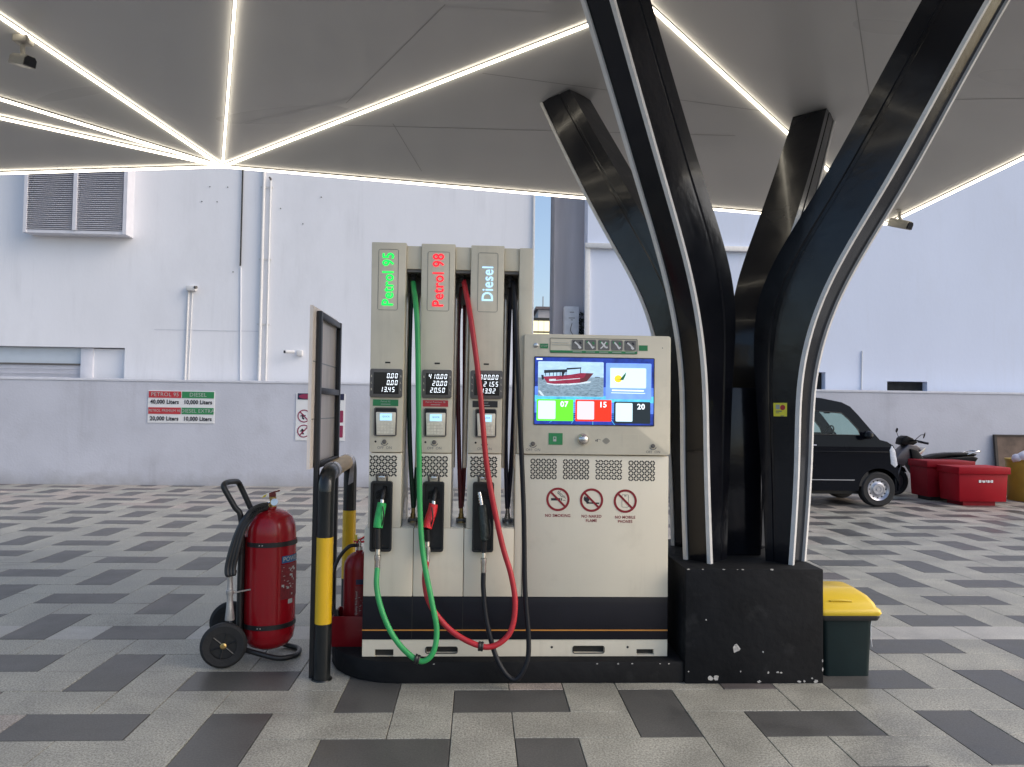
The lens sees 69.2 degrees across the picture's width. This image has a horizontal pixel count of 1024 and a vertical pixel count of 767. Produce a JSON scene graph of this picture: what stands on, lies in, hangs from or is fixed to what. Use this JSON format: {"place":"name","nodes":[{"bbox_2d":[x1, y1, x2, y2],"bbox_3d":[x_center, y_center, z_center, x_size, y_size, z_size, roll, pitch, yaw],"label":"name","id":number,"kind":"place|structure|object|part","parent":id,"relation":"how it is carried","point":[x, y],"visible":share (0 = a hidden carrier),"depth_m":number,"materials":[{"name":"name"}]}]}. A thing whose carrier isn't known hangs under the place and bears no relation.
{"place":"outdoors","nodes":[
{"label":"outdoors","id":0,"kind":"place"},
{"bbox_2d":[332,642,683,682],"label":"pump island","id":1,"kind":"structure","parent":0,"point":[355,663],"depth_m":4.20,"materials":[{"name":"black paint"}]},
{"bbox_2d":[332,535,363,646],"bbox_3d":[-0.958,1.237,4.528,0.277,0.656,0.230,1,-2,-3],"label":"extinguisher","id":2,"kind":"object","parent":1,"relation":"on","point":[347,624],"visible":0.82,"depth_m":4.44,"materials":[{"name":"red metal"}]},
{"bbox_2d":[362,242,670,655],"bbox_3d":[0.031,0.386,4.505,1.760,2.374,0.515,1,-2,-3],"label":"fuel dispenser","id":3,"kind":"object","parent":1,"relation":"on","point":[596,423],"visible":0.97,"depth_m":4.30,"materials":[{"name":"beige metal"}]},
{"bbox_2d":[363,518,416,595],"bbox_3d":[-0.718,1.030,4.476,0.278,0.389,0.460,1,-2,-3],"label":"lower door","id":4,"kind":"structure","parent":3,"relation":"in","point":[396,565],"depth_m":4.25,"materials":[{"name":"beige metal"}]},
{"bbox_2d":[373,281,439,663],"bbox_3d":[-0.595,0.446,4.147,0.276,2.157,0.374,2,-3,-37],"label":"fuel nozzle","id":5,"kind":"object","parent":3,"relation":"hanging from","point":[379,516],"visible":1,"depth_m":4.15,"materials":[{"name":"green rubber"}]},
{"bbox_2d":[413,654,420,664],"bbox_3d":[-0.516,1.496,4.028,0.042,0.056,0.054,1,-2,-3],"label":"hose clamp","id":6,"kind":"object","parent":5,"relation":"attached to","point":[416,659],"visible":1,"depth_m":4.01,"materials":[{"name":"black metal"}]},
{"bbox_2d":[413,522,464,596],"bbox_3d":[-0.433,1.034,4.489,0.285,0.389,0.460,1,-2,-3],"label":"lower door","id":7,"kind":"structure","parent":3,"relation":"in","point":[446,567],"depth_m":4.26,"materials":[{"name":"beige metal"}]},
{"bbox_2d":[422,279,517,649],"bbox_3d":[-0.232,0.416,4.163,0.484,2.089,0.305,-1,-2,33],"label":"fuel nozzle","id":8,"kind":"object","parent":3,"relation":"attached to","point":[429,519],"visible":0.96,"depth_m":4.17,"materials":[{"name":"red rubber"}]},
{"bbox_2d":[478,641,483,651],"bbox_3d":[-0.171,1.439,4.066,0.033,0.055,0.054,1,-2,-3],"label":"hose clamp","id":9,"kind":"object","parent":8,"relation":"attached to","point":[480,646],"visible":1,"depth_m":4.04,"materials":[{"name":"black metal"}]},
{"bbox_2d":[463,523,513,596],"bbox_3d":[-0.145,1.039,4.502,0.287,0.389,0.460,1,-2,-3],"label":"lower door","id":10,"kind":"structure","parent":3,"relation":"in","point":[497,578],"depth_m":4.27,"materials":[{"name":"beige metal"}]},
{"bbox_2d":[477,280,530,681],"bbox_3d":[-0.047,0.509,4.209,0.243,2.264,0.308,2,-2,-25],"label":"fuel nozzle","id":11,"kind":"object","parent":3,"relation":"attached to","point":[483,523],"visible":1,"depth_m":4.18,"materials":[{"name":"black rubber"}]},
{"bbox_2d":[521,454,668,596],"bbox_3d":[0.476,0.834,4.536,0.848,0.817,0.464,1,-2,-3],"label":"terminal door","id":12,"kind":"structure","parent":3,"relation":"in","point":[571,556],"depth_m":4.30,"materials":[{"name":"beige metal"}]},
{"bbox_2d":[0,484,1023,766],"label":"pavement","id":13,"kind":"structure","parent":0,"point":[112,598],"depth_m":4.18,"materials":[{"name":"grey tile"}]},
{"bbox_2d":[199,479,301,667],"bbox_3d":[-1.609,1.139,4.666,0.578,1.088,0.572,1,-2,-16],"label":"wheeled extinguisher","id":14,"kind":"object","parent":13,"relation":"on","point":[259,613],"visible":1,"depth_m":4.48,"materials":[{"name":"red metal"}]},
{"bbox_2d":[0,168,534,384],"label":"white building","id":15,"kind":"structure","parent":13,"relation":"on","point":[92,307],"depth_m":14.77,"materials":[{"name":"paint"}]},
{"bbox_2d":[23,171,134,237],"bbox_3d":[-8.463,-4.000,14.629,1.950,2.200,0.460,1,-2,-3],"label":"ventilation louvre","id":16,"kind":"object","parent":15,"relation":"attached to","point":[87,204],"visible":0.61,"depth_m":14.44,"materials":[{"name":"paint"}]},
{"bbox_2d":[184,285,197,379],"bbox_3d":[-6.330,-0.994,14.625,0.243,1.880,0.157,1,-2,-3],"label":"camera pole","id":17,"kind":"object","parent":15,"relation":"attached to","point":[189,288],"visible":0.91,"depth_m":14.66,"materials":[{"name":"white metal"}]},
{"bbox_2d":[240,267,240,379],"bbox_3d":[-5.388,-1.192,14.739,0.077,2.251,0.027,1,-2,-3],"label":"wall conduit","id":18,"kind":"object","parent":15,"relation":"attached to","point":[240,323],"depth_m":14.73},
{"bbox_2d":[239,170,243,265],"bbox_3d":[-5.379,-3.926,14.814,0.035,3.182,0.043,2,-2,-25],"label":"wall cable","id":19,"kind":"object","parent":15,"relation":"attached to","point":[241,218],"depth_m":14.78,"materials":[{"name":"grey"}]},
{"bbox_2d":[257,171,272,380],"bbox_3d":[-4.915,-2.760,14.784,0.250,5.500,0.072,1,-2,-3],"label":"drain pipe","id":20,"kind":"object","parent":15,"relation":"attached to","point":[261,258],"visible":0.77,"depth_m":14.75,"materials":[{"name":"white paint"}]},
{"bbox_2d":[283,350,302,355],"bbox_3d":[-4.328,-0.609,14.689,0.381,0.110,0.106,2,-2,-30],"label":"wall camera","id":21,"kind":"object","parent":15,"relation":"attached to","point":[299,352],"depth_m":14.65,"materials":[{"name":"white paint"}]},
{"bbox_2d":[306,305,341,677],"bbox_3d":[-1.149,0.625,4.533,0.049,2.117,0.734,1,-2,-3],"label":"notice board","id":22,"kind":"object","parent":13,"relation":"on","point":[324,389],"visible":0.84,"depth_m":4.35,"materials":[{"name":"black metal"}]},
{"bbox_2d":[311,454,356,682],"bbox_3d":[-1.122,1.086,4.791,0.117,1.214,1.248,1,-2,-5],"label":"bollard barrier","id":23,"kind":"object","parent":13,"relation":"on","point":[333,470],"visible":0.85,"depth_m":4.20,"materials":[{"name":"metal"}]},
{"bbox_2d":[667,539,822,682],"bbox_3d":[1.363,1.402,4.727,0.803,0.649,0.986,1,-2,-3],"label":"column pedestal","id":24,"kind":"object","parent":13,"relation":"on","point":[744,618],"depth_m":4.24,"materials":[{"name":"black paint"}]},
{"bbox_2d":[540,0,1009,564],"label":"canopy column","id":25,"kind":"structure","parent":24,"relation":"on","point":[744,360],"depth_m":4.41,"materials":[{"name":"black metal"}]},
{"bbox_2d":[0,0,1023,224],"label":"canopy","id":26,"kind":"object","parent":25,"relation":"on","point":[448,93],"visible":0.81,"depth_m":5.68,"materials":[{"name":"grey"}]},
{"bbox_2d":[8,34,36,68],"bbox_3d":[-3.462,-2.343,5.263,0.220,0.235,0.117,0,-2,20],"label":"security camera","id":27,"kind":"object","parent":26,"relation":"attached to","point":[23,59],"visible":1,"depth_m":5.23,"materials":[{"name":"black"}]},
{"bbox_2d":[887,209,912,229],"bbox_3d":[3.650,-1.553,6.982,0.121,0.243,0.220,2,-2,-24],"label":"security camera","id":28,"kind":"object","parent":26,"relation":"attached to","point":[900,222],"visible":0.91,"depth_m":6.95,"materials":[{"name":"black"}]},
{"bbox_2d":[773,403,786,415],"bbox_3d":[1.607,0.156,4.450,0.002,0.081,0.088,3,-3,-43],"label":"yellow sticker","id":29,"kind":"object","parent":25,"relation":"attached to","point":[779,409],"visible":1,"depth_m":4.45,"materials":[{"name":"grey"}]},
{"bbox_2d":[583,160,1023,392],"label":"pale blue building","id":30,"kind":"structure","parent":13,"relation":"on","point":[932,299],"depth_m":15.41,"materials":[{"name":"white paint"}]},
{"bbox_2d":[823,581,881,675],"bbox_3d":[1.979,1.484,4.531,0.382,0.487,0.382,1,-2,-3],"label":"pedal bin","id":31,"kind":"object","parent":13,"relation":"on","point":[850,614],"visible":0.76,"depth_m":4.37,"materials":[{"name":"dark green plastic"},{"name":"yellow plastic"}]},
{"bbox_2d":[811,398,898,506],"bbox_3d":[4.752,1.145,12.992,3.440,1.842,1.637,1,-2,-3],"label":"black minivan","id":32,"kind":"object","parent":13,"relation":"on","point":[853,453],"visible":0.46,"depth_m":12.41,"materials":[{"name":"paint"}]},
{"bbox_3d":[5.375,0.658,12.448,0.900,0.410,0.041,1,-2,-3],"label":"side window","id":33,"kind":"part","parent":32,"relation":"part of","materials":[{"name":"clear glass"}]},
{"bbox_2d":[894,428,980,494],"bbox_3d":[8.067,1.514,14.331,1.952,1.287,0.829,1,-2,-3],"label":"motor scooter","id":34,"kind":"object","parent":13,"relation":"on","point":[906,449],"visible":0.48,"depth_m":14.22,"materials":[{"name":"plastic"}]},
{"bbox_2d":[908,459,974,500],"bbox_3d":[7.914,1.773,13.699,0.900,0.720,0.610,1,-2,-3],"label":"red storage box","id":35,"kind":"object","parent":13,"relation":"on","point":[924,475],"visible":0.65,"depth_m":13.47,"materials":[{"name":"plastic"}]},
{"bbox_2d":[937,464,1010,505],"bbox_3d":[8.085,1.779,13.025,0.920,0.665,0.630,1,-2,-3],"label":"red storage box","id":36,"kind":"object","parent":13,"relation":"on","point":[974,485],"visible":1,"depth_m":12.76,"materials":[{"name":"plastic"}]},
{"bbox_2d":[993,434,1023,466],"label":"leaning board","id":37,"kind":"object","parent":13,"relation":"on","point":[1007,446],"visible":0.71,"depth_m":14.93,"materials":[{"name":"brown wood"}]},
{"bbox_2d":[1004,458,1023,501],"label":"yellow barrel","id":38,"kind":"object","parent":13,"relation":"on","point":[1015,485],"visible":0.89,"depth_m":13.56,"materials":[{"name":"plastic"}]},
{"bbox_2d":[1011,451,1023,461],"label":"plastic bag","id":39,"kind":"object","parent":38,"relation":"in","point":[1018,457],"visible":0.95,"depth_m":13.48,"materials":[{"name":"white plastic"}]},
{"bbox_2d":[0,377,1023,491],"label":"boundary wall","id":40,"kind":"structure","parent":0,"point":[89,431],"depth_m":14.29,"materials":[{"name":"paint"}]},
{"bbox_2d":[147,390,214,422],"bbox_3d":[-6.355,0.449,14.271,1.256,0.620,0.019,1,-2,-3],"label":"tank capacity sign","id":41,"kind":"object","parent":40,"relation":"attached to","point":[165,406],"visible":1,"depth_m":14.27,"materials":[{"name":"white plastic"}]},
{"bbox_2d":[295,393,344,440],"bbox_3d":[-3.714,0.650,14.387,0.940,0.910,0.019,1,-2,-3],"label":"safety sign","id":42,"kind":"object","parent":40,"relation":"attached to","point":[301,415],"visible":0.41,"depth_m":14.38,"materials":[{"name":"white plastic"}]},
{"bbox_2d":[534,195,550,308],"label":"sky","id":43,"kind":"structure","parent":0,"point":[541,252],"materials":[{"name":"blue"}]},
{"label":"ground","id":44,"kind":"structure","parent":0,"visible":0},
{"bbox_2d":[533,306,549,333],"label":"building","id":45,"kind":"structure","parent":44,"relation":"on","point":[541,319],"depth_m":33.71,"materials":[{"name":"grey"}]},
{"bbox_2d":[533,321,537,330],"bbox_3d":[1.059,-2.612,33.697,0.235,0.460,0.030,1,-2,-3],"label":"window","id":46,"kind":"structure","parent":45,"relation":"in","point":[535,328],"depth_m":33.68,"materials":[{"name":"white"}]},
{"bbox_2d":[538,321,543,330],"bbox_3d":[1.319,-2.608,33.709,0.235,0.460,0.030,1,-2,-3],"label":"window","id":47,"kind":"structure","parent":45,"relation":"in","point":[541,323],"depth_m":33.69,"materials":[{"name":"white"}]},
{"bbox_2d":[544,321,548,330],"bbox_3d":[1.579,-2.604,33.721,0.235,0.460,0.030,1,-2,-3],"label":"window","id":48,"kind":"structure","parent":45,"relation":"in","point":[546,323],"depth_m":33.70,"materials":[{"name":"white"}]},
{"bbox_2d":[549,196,583,333],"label":"grey tower","id":49,"kind":"structure","parent":44,"relation":"on","point":[567,256],"depth_m":15.62,"materials":[{"name":"grey concrete"}]},
{"bbox_2d":[563,306,578,334],"bbox_3d":[1.221,-0.847,15.412,0.305,1.490,0.262,1,-2,-3],"label":"utility cabinet","id":50,"kind":"object","parent":49,"relation":"attached to","point":[570,319],"visible":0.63,"depth_m":15.34,"materials":[{"name":"grey metal"}]},
{"bbox_3d":[1.225,-0.855,15.323,0.255,1.400,0.011,1,-2,-3],"label":"cabinet door","id":51,"kind":"part","parent":50,"relation":"part of","materials":[{"name":"grey metal"}]},
{"bbox_2d":[579,312,583,334],"bbox_3d":[1.415,0.307,15.364,0.171,3.586,0.249,1,-2,-3],"label":"shrub","id":52,"kind":"object","parent":44,"relation":"on","point":[581,326],"visible":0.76,"depth_m":15.40,"materials":[{"name":"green plant"}]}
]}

